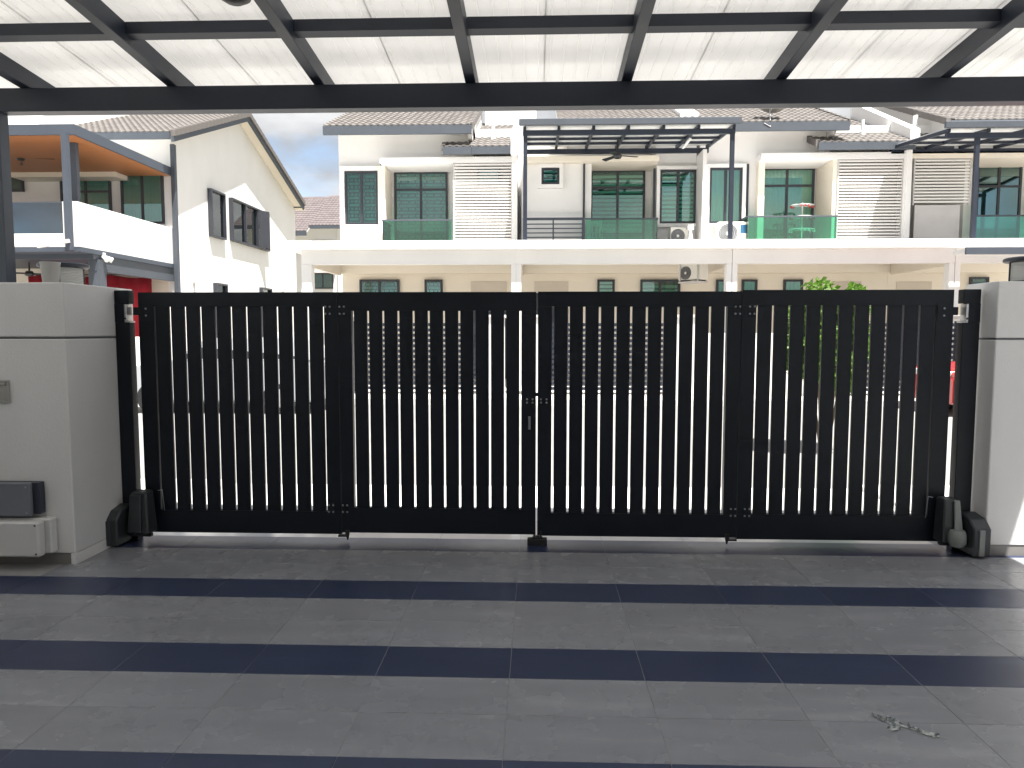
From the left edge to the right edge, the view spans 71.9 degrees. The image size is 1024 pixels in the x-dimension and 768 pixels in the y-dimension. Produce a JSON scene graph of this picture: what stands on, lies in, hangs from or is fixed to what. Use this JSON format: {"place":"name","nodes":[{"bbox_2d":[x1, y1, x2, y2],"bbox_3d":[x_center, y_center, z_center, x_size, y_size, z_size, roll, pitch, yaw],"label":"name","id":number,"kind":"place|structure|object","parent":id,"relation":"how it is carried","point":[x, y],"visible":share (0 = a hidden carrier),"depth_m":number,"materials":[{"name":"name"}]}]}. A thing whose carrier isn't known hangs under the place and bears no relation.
{"place":"outdoors","nodes":[
{"label":"outdoors","id":0,"kind":"place"},
{"bbox_2d":[8,114,305,340],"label":"gable house","id":1,"kind":"structure","parent":0,"point":[190,203],"depth_m":22.68,"materials":[{"name":"paint"}]},
{"bbox_2d":[11,177,24,191],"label":"window","id":2,"kind":"structure","parent":1,"relation":"in","point":[17,185],"depth_m":22.76,"materials":[{"name":"grey"}]},
{"bbox_2d":[16,262,40,276],"bbox_3d":[-14.237,-3.391,20.902,0.866,0.418,0.934,0,4,2],"label":"ceiling fan","id":3,"kind":"object","parent":1,"relation":"hanging from","point":[29,273],"visible":0.94,"depth_m":20.87,"materials":[{"name":"black metal"}]},
{"bbox_2d":[16,158,55,165],"bbox_3d":[-13.970,-6.498,20.226,1.592,0.180,1.705,0,4,2],"label":"ceiling fan","id":4,"kind":"object","parent":1,"relation":"hanging from","point":[21,159],"visible":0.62,"depth_m":20.27,"materials":[{"name":"black metal"}]},
{"bbox_2d":[59,181,111,210],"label":"window","id":5,"kind":"structure","parent":1,"relation":"in","point":[94,193],"depth_m":22.66,"materials":[{"name":"green glass"}]},
{"bbox_2d":[28,274,151,336],"bbox_3d":[-13.155,-2.416,22.058,4.139,2.033,0.195,0,4,2],"label":"red banner","id":6,"kind":"object","parent":1,"relation":"hanging from","point":[136,285],"visible":0.2,"depth_m":21.98,"materials":[{"name":"fabric"}]},
{"bbox_2d":[101,253,113,262],"bbox_3d":[-10.905,-3.397,19.000,0.245,0.267,0.374,0,4,2],"label":"security lamp","id":7,"kind":"object","parent":1,"relation":"attached to","point":[104,257],"visible":1,"depth_m":18.94,"materials":[{"name":"white plastic"}]},
{"bbox_2d":[120,176,164,223],"bbox_3d":[-11.833,-5.992,22.610,1.382,1.696,0.089,0,4,2],"label":"window","id":8,"kind":"structure","parent":1,"relation":"in","point":[142,197],"depth_m":22.62,"materials":[{"name":"green glass"}]},
{"bbox_2d":[207,188,226,239],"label":"window","id":9,"kind":"structure","parent":1,"relation":"in","point":[217,222],"depth_m":25.63,"materials":[{"name":"grey glass"}]},
{"bbox_2d":[213,283,227,333],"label":"window","id":10,"kind":"structure","parent":1,"relation":"in","point":[217,287],"depth_m":25.80,"materials":[{"name":"grey"}]},
{"bbox_2d":[228,197,270,251],"bbox_3d":[-10.596,-6.396,28.647,0.159,1.619,3.724,0,4,2],"label":"window","id":11,"kind":"structure","parent":1,"relation":"in","point":[243,217],"depth_m":27.98,"materials":[{"name":"grey glass"}]},
{"bbox_2d":[259,287,271,336],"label":"window","id":12,"kind":"structure","parent":1,"relation":"in","point":[261,289],"depth_m":29.84,"materials":[{"name":"grey"}]},
{"bbox_2d":[135,337,186,365],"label":"boundary wall","id":13,"kind":"structure","parent":0,"point":[137,351],"depth_m":16.91,"materials":[{"name":"white paint"}]},
{"bbox_2d":[285,111,535,378],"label":"terrace house","id":14,"kind":"structure","parent":0,"point":[428,201],"depth_m":21.10,"materials":[{"name":"beige paint"}]},
{"bbox_2d":[340,166,379,229],"bbox_3d":[-4.515,-5.584,21.196,1.271,1.853,0.139,0,4,2],"label":"window","id":15,"kind":"structure","parent":14,"relation":"in","point":[359,185],"depth_m":21.21,"materials":[{"name":"green glass"}]},
{"bbox_2d":[359,279,399,291],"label":"window","id":16,"kind":"structure","parent":14,"relation":"in","point":[365,285],"depth_m":21.75,"materials":[{"name":"green glass"}]},
{"bbox_2d":[394,172,447,240],"bbox_3d":[-2.821,-5.440,21.925,1.662,2.255,0.089,0,4,2],"label":"window","id":17,"kind":"structure","parent":14,"relation":"in","point":[417,195],"depth_m":21.93,"materials":[{"name":"green glass"}]},
{"bbox_2d":[424,279,442,291],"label":"window","id":18,"kind":"structure","parent":14,"relation":"in","point":[430,285],"depth_m":21.68,"materials":[{"name":"green glass"}]},
{"bbox_2d":[477,169,499,185],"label":"window","id":19,"kind":"structure","parent":14,"relation":"in","point":[477,169],"depth_m":20.83,"materials":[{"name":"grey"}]},
{"bbox_2d":[474,311,505,378],"bbox_3d":[-0.710,-1.480,21.773,1.103,2.633,0.029,0,4,2],"label":"door","id":20,"kind":"structure","parent":14,"relation":"in","point":[474,311],"depth_m":21.76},
{"bbox_2d":[0,535,1023,767],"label":"floor","id":21,"kind":"structure","parent":0,"point":[161,651],"depth_m":3.36,"materials":[{"name":"grey tile"}]},
{"bbox_2d":[0,282,132,564],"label":"gate pillar","id":22,"kind":"structure","parent":21,"relation":"on","point":[59,427],"depth_m":4.63,"materials":[{"name":"paint"}]},
{"bbox_2d":[0,380,9,402],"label":"doorbell plate","id":23,"kind":"object","parent":22,"relation":"attached to","point":[4,392],"visible":1,"depth_m":4.59,"materials":[{"name":"plastic"}]},
{"bbox_2d":[0,481,45,516],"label":"control box","id":24,"kind":"object","parent":22,"relation":"attached to","point":[22,498],"visible":1,"depth_m":4.55,"materials":[{"name":"grey plastic"}]},
{"bbox_2d":[0,516,57,556],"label":"control box","id":25,"kind":"object","parent":22,"relation":"attached to","point":[33,536],"visible":0.99,"depth_m":4.53,"materials":[{"name":"grey plastic"}]},
{"bbox_2d":[39,261,60,281],"bbox_3d":[-3.043,-0.733,4.654,0.120,0.139,0.120,0,4,2],"label":"plastic cup","id":26,"kind":"object","parent":22,"relation":"on","point":[50,271],"visible":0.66,"depth_m":4.61,"materials":[{"name":"grey plastic"}]},
{"bbox_2d":[36,261,89,284],"bbox_3d":[-3.259,-0.789,5.134,0.328,0.180,0.328,0,4,2],"label":"pillar lamp","id":27,"kind":"object","parent":22,"relation":"on","point":[72,272],"visible":0.51,"depth_m":5.07,"materials":[{"name":"metal"}]},
{"bbox_2d":[0,0,1023,281],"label":"carport canopy","id":28,"kind":"object","parent":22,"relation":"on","point":[180,56],"visible":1,"depth_m":4.48,"materials":[{"name":"metal"}]},
{"bbox_2d":[222,0,250,5],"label":"ceiling fan","id":29,"kind":"object","parent":28,"relation":"hanging from","point":[237,2],"visible":1,"depth_m":3.38,"materials":[{"name":"black metal"}]},
{"bbox_2d":[114,290,142,540],"bbox_3d":[-2.804,0.239,5.164,0.110,1.832,0.081,0,4,2],"label":"gate post","id":30,"kind":"object","parent":21,"relation":"on","point":[128,400],"visible":0.95,"depth_m":5.13,"materials":[{"name":"metal"}]},
{"bbox_2d":[133,292,537,539],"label":"folding gate","id":31,"kind":"structure","parent":30,"relation":"attached to","point":[347,474],"depth_m":5.13,"materials":[{"name":"black metal"}]},
{"bbox_2d":[105,489,164,546],"bbox_3d":[-2.735,0.963,5.099,0.338,0.366,0.246,0,4,2],"label":"gate opener","id":32,"kind":"object","parent":21,"relation":"on","point":[134,516],"visible":0.99,"depth_m":5.08,"materials":[{"name":"plastic"}]},
{"bbox_2d":[527,531,546,545],"bbox_3d":[0.182,1.115,5.109,0.142,0.098,0.060,0,4,2],"label":"gate stop","id":33,"kind":"object","parent":21,"relation":"on","point":[536,540],"visible":1,"depth_m":5.08,"materials":[{"name":"black metal"}]},
{"bbox_2d":[872,713,939,737],"bbox_3d":[1.519,1.327,2.743,0.237,0.026,0.100,4,6,45],"label":"chain","id":34,"kind":"object","parent":21,"relation":"on","point":[893,725],"visible":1,"depth_m":2.75,"materials":[{"name":"silver metal"}]},
{"bbox_2d":[925,496,990,556],"bbox_3d":[3.091,0.983,4.894,0.320,0.366,0.246,0,4,2],"label":"gate opener","id":35,"kind":"object","parent":21,"relation":"on","point":[967,532],"visible":1,"depth_m":4.87,"materials":[{"name":"plastic"}]},
{"bbox_2d":[946,289,980,549],"bbox_3d":[3.170,0.259,4.954,0.121,1.832,0.081,0,4,2],"label":"gate post","id":36,"kind":"object","parent":21,"relation":"on","point":[964,398],"visible":0.95,"depth_m":4.92,"materials":[{"name":"metal"}]},
{"bbox_2d":[537,290,957,543],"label":"folding gate","id":37,"kind":"structure","parent":36,"relation":"attached to","point":[735,519],"depth_m":5.03,"materials":[{"name":"black metal"}]},
{"bbox_2d":[966,281,1023,555],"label":"gate pillar","id":38,"kind":"structure","parent":21,"relation":"on","point":[997,497],"depth_m":4.82,"materials":[{"name":"paint"}]},
{"bbox_2d":[1003,256,1023,280],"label":"pillar lamp","id":39,"kind":"object","parent":38,"relation":"on","point":[1016,268],"visible":0.96,"depth_m":4.88,"materials":[{"name":"metal"}]},
{"bbox_2d":[141,478,948,511],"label":"verge","id":40,"kind":"structure","parent":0,"point":[143,486],"depth_m":7.09,"materials":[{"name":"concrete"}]},
{"bbox_2d":[138,404,952,488],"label":"road","id":41,"kind":"structure","parent":0,"point":[949,438],"depth_m":10.04,"materials":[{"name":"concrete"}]},
{"bbox_2d":[137,338,324,413],"bbox_3d":[-5.791,-0.213,14.639,4.106,1.480,2.040,0,4,2],"label":"parked car","id":42,"kind":"object","parent":41,"relation":"on","point":[139,386],"visible":0.03,"depth_m":13.82,"materials":[{"name":"silver metal"}]},
{"bbox_2d":[173,398,915,406],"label":"kerb","id":43,"kind":"structure","parent":41,"relation":"on","point":[583,402],"depth_m":15.48,"materials":[{"name":"concrete"}]},
{"bbox_2d":[786,276,870,439],"bbox_3d":[4.196,-0.252,9.497,1.336,2.345,1.328,0,4,2],"label":"shrub","id":44,"kind":"object","parent":41,"relation":"on","point":[827,285],"visible":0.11,"depth_m":9.09,"materials":[{"name":"green plant"}]},
{"bbox_2d":[915,361,954,408],"bbox_3d":[10.399,-0.158,14.068,4.106,1.480,2.040,0,4,2],"label":"parked car","id":45,"kind":"object","parent":41,"relation":"on","point":[952,375],"visible":0.06,"depth_m":13.41,"materials":[{"name":"red paint"}]},
{"bbox_2d":[206,483,910,520],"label":"driveway","id":46,"kind":"structure","parent":0,"point":[567,490],"depth_m":6.79,"materials":[{"name":"concrete"}]},
{"bbox_2d":[252,107,873,196],"label":"sky","id":47,"kind":"structure","parent":0,"point":[310,158],"materials":[{"name":"blue"}]},
{"bbox_2d":[516,109,734,388],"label":"terrace house","id":48,"kind":"structure","parent":0,"point":[640,205],"depth_m":20.87,"materials":[{"name":"beige paint"}]},
{"bbox_2d":[538,163,562,188],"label":"window","id":49,"kind":"structure","parent":48,"relation":"in","point":[550,176],"depth_m":20.69,"materials":[{"name":"green"}]},
{"bbox_2d":[536,293,567,375],"bbox_3d":[1.203,-1.471,21.706,1.037,2.630,0.029,0,4,2],"label":"door","id":50,"kind":"structure","parent":48,"relation":"in","point":[536,293],"depth_m":21.65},
{"bbox_2d":[588,221,602,239],"bbox_3d":[2.458,-4.361,20.929,0.460,1.002,0.542,0,4,2],"label":"plastic chair","id":51,"kind":"object","parent":48,"relation":"on","point":[600,231],"visible":0.59,"depth_m":21.12,"materials":[{"name":"white"}]},
{"bbox_2d":[597,279,614,291],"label":"window","id":52,"kind":"structure","parent":48,"relation":"in","point":[602,284],"depth_m":21.50,"materials":[{"name":"green glass"}]},
{"bbox_2d":[591,171,644,239],"bbox_3d":[3.242,-5.416,21.711,1.669,2.292,0.089,0,4,2],"label":"window","id":53,"kind":"structure","parent":48,"relation":"in","point":[614,194],"depth_m":21.72,"materials":[{"name":"green glass"}]},
{"bbox_2d":[519,117,741,239],"bbox_3d":[2.971,-5.272,19.083,5.507,3.089,2.970,0,4,2],"label":"balcony canopy","id":54,"kind":"object","parent":48,"relation":"on","point":[648,132],"visible":0.98,"depth_m":17.77,"materials":[{"name":"metal"}]},
{"bbox_2d":[602,140,637,161],"bbox_3d":[2.956,-6.380,19.163,0.947,0.530,1.020,0,4,2],"label":"ceiling fan","id":55,"kind":"object","parent":54,"relation":"hanging from","point":[617,155],"visible":1,"depth_m":19.16,"materials":[{"name":"black metal"}]},
{"bbox_2d":[682,138,691,148],"bbox_3d":[4.660,-6.423,18.847,0.060,0.040,0.950,0,4,2],"label":"tube light","id":56,"kind":"object","parent":54,"relation":"attached to","point":[686,143],"visible":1,"depth_m":18.78,"materials":[{"name":"white plastic"}]},
{"bbox_2d":[640,279,679,290],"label":"window","id":57,"kind":"structure","parent":48,"relation":"in","point":[645,284],"depth_m":21.46,"materials":[{"name":"green glass"}]},
{"bbox_2d":[656,166,696,226],"bbox_3d":[4.904,-5.535,20.866,1.274,1.768,0.139,0,4,2],"label":"window","id":58,"kind":"structure","parent":48,"relation":"in","point":[675,185],"depth_m":20.89,"materials":[{"name":"green glass"}]},
{"bbox_2d":[669,227,687,239],"bbox_3d":[4.880,-4.180,20.486,0.620,0.706,0.340,0,4,2],"label":"air conditioner","id":59,"kind":"object","parent":48,"relation":"on","point":[675,233],"visible":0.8,"depth_m":20.32,"materials":[{"name":"grey metal"}]},
{"bbox_2d":[678,264,707,283],"bbox_3d":[4.943,-3.132,19.258,0.440,0.762,0.740,-4,6,-40],"label":"air conditioner","id":60,"kind":"object","parent":48,"relation":"hanging from","point":[692,273],"visible":0.98,"depth_m":19.09,"materials":[{"name":"grey"}]},
{"bbox_2d":[354,379,915,399],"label":"pavement","id":61,"kind":"structure","parent":0,"point":[583,396],"depth_m":16.88,"materials":[{"name":"concrete"}]},
{"bbox_2d":[489,315,505,394],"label":"boundary pillar","id":62,"kind":"structure","parent":61,"relation":"on","point":[490,354],"depth_m":16.50,"materials":[{"name":"grey paint"}]},
{"bbox_2d":[353,321,475,389],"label":"slatted gate","id":63,"kind":"structure","parent":62,"relation":"attached to","point":[414,357],"depth_m":16.70,"materials":[{"name":"metal"}]},
{"bbox_2d":[536,315,537,392],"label":"boundary pillar","id":64,"kind":"structure","parent":61,"relation":"on","point":[536,353],"depth_m":16.43,"materials":[{"name":"grey paint"}]},
{"bbox_2d":[552,323,662,390],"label":"slatted gate","id":65,"kind":"structure","parent":64,"relation":"attached to","point":[568,340],"depth_m":16.54,"materials":[{"name":"metal"}]},
{"bbox_2d":[676,315,694,394],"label":"boundary pillar","id":66,"kind":"structure","parent":61,"relation":"on","point":[678,351],"depth_m":16.31,"materials":[{"name":"grey paint"}]},
{"bbox_2d":[707,333,724,394],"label":"boundary wall","id":67,"kind":"structure","parent":61,"relation":"on","point":[709,363],"depth_m":16.45,"materials":[{"name":"white paint"}]},
{"bbox_2d":[754,333,787,394],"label":"boundary wall","id":68,"kind":"structure","parent":61,"relation":"on","point":[770,366],"depth_m":16.42,"materials":[{"name":"white paint"}]},
{"bbox_2d":[694,107,961,376],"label":"terrace house","id":69,"kind":"structure","parent":61,"relation":"on","point":[850,178],"depth_m":20.60,"materials":[{"name":"beige paint"}]},
{"bbox_2d":[716,279,723,290],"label":"window","id":70,"kind":"structure","parent":69,"relation":"in","point":[719,282],"depth_m":21.35,"materials":[{"name":"green glass"}]},
{"bbox_2d":[706,164,746,226],"bbox_3d":[6.293,-5.550,20.815,1.156,1.820,0.139,0,4,2],"label":"window","id":71,"kind":"structure","parent":69,"relation":"in","point":[717,183],"depth_m":20.82,"materials":[{"name":"green glass"}]},
{"bbox_2d":[715,222,747,239],"bbox_3d":[6.380,-4.257,20.528,0.860,0.859,0.360,0,4,2],"label":"air conditioner","id":72,"kind":"object","parent":69,"relation":"on","point":[740,230],"visible":0.52,"depth_m":20.35,"materials":[{"name":"grey"}]},
{"bbox_2d":[741,279,757,289],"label":"window","id":73,"kind":"structure","parent":69,"relation":"in","point":[746,284],"depth_m":21.36,"materials":[{"name":"green glass"}]},
{"bbox_2d":[760,108,783,126],"bbox_3d":[7.477,-7.822,20.278,0.748,1.062,0.909,0,4,2],"label":"satellite dish","id":74,"kind":"object","parent":69,"relation":"on","point":[772,110],"visible":0.31,"depth_m":20.43,"materials":[{"name":"metal"}]},
{"bbox_2d":[763,169,814,238],"bbox_3d":[8.360,-5.401,21.531,1.642,2.330,0.089,0,4,2],"label":"window","id":75,"kind":"structure","parent":69,"relation":"in","point":[784,188],"depth_m":21.53,"materials":[{"name":"green glass"}]},
{"bbox_2d":[783,279,802,289],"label":"window","id":76,"kind":"structure","parent":69,"relation":"in","point":[788,284],"depth_m":21.31,"materials":[{"name":"green glass"}]},
{"bbox_2d":[788,202,814,238],"bbox_3d":[8.535,-4.587,20.784,0.741,1.503,0.564,-1,4,-18],"label":"drying rack","id":77,"kind":"object","parent":69,"relation":"on","point":[801,228],"visible":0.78,"depth_m":20.76,"materials":[{"name":"white plastic"}]},
{"bbox_2d":[900,306,919,375],"bbox_3d":[12.080,-1.425,21.324,1.039,2.612,0.029,0,4,2],"label":"door","id":78,"kind":"structure","parent":69,"relation":"in","point":[902,306],"depth_m":21.29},
{"bbox_2d":[686,224,693,238],"bbox_3d":[5.070,-4.169,20.129,0.240,0.740,0.208,0,4,2],"label":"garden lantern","id":79,"kind":"object","parent":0,"point":[689,227],"visible":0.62,"depth_m":20.06,"materials":[{"name":"white plastic"}]},
{"bbox_2d":[874,106,1023,376],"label":"terrace house","id":80,"kind":"structure","parent":0,"point":[941,192],"depth_m":20.46,"materials":[{"name":"beige paint"}]},
{"bbox_2d":[890,120,1023,237],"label":"balcony canopy","id":81,"kind":"object","parent":80,"relation":"on","point":[965,135],"visible":0.94,"depth_m":17.53,"materials":[{"name":"metal"}]},
{"bbox_2d":[969,277,989,283],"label":"window","id":82,"kind":"structure","parent":80,"relation":"in","point":[972,280],"depth_m":21.10,"materials":[{"name":"green glass"}]},
{"bbox_2d":[976,167,1022,237],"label":"window","id":83,"kind":"structure","parent":80,"relation":"in","point":[999,189],"depth_m":21.33,"materials":[{"name":"teal glass"}]},
{"bbox_2d":[951,315,959,360],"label":"boundary pillar","id":84,"kind":"structure","parent":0,"point":[956,317],"depth_m":16.36,"materials":[{"name":"grey paint"}]},
{"bbox_3d":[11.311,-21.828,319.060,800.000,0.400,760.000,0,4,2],"label":"ground","id":85,"kind":"structure","parent":0,"visible":0},
{"bbox_2d":[295,195,342,324],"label":"house","id":86,"kind":"structure","parent":85,"relation":"on","point":[318,219],"depth_m":40.36,"materials":[{"name":"paint"}]},
{"bbox_2d":[315,273,333,288],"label":"window","id":87,"kind":"structure","parent":86,"relation":"in","point":[322,280],"depth_m":40.36,"materials":[{"name":"teal glass"}]},
{"bbox_2d":[153,521,937,543],"bbox_3d":[0.241,1.222,5.551,6.500,0.177,0.619,0,4,2],"label":"threshold","id":88,"kind":"object","parent":85,"relation":"on","point":[443,536],"visible":0.22,"depth_m":5.31,"materials":[{"name":"grey tile"}]},
{"bbox_3d":[7.020,-0.668,16.433,0.650,1.859,0.550,0,4,2],"label":"boundary pillar","id":89,"kind":"object","parent":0,"visible":0},
{"bbox_2d":[866,321,956,390],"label":"slatted gate","id":90,"kind":"structure","parent":89,"relation":"attached to","point":[953,352],"depth_m":16.26,"materials":[{"name":"metal"}]}
]}

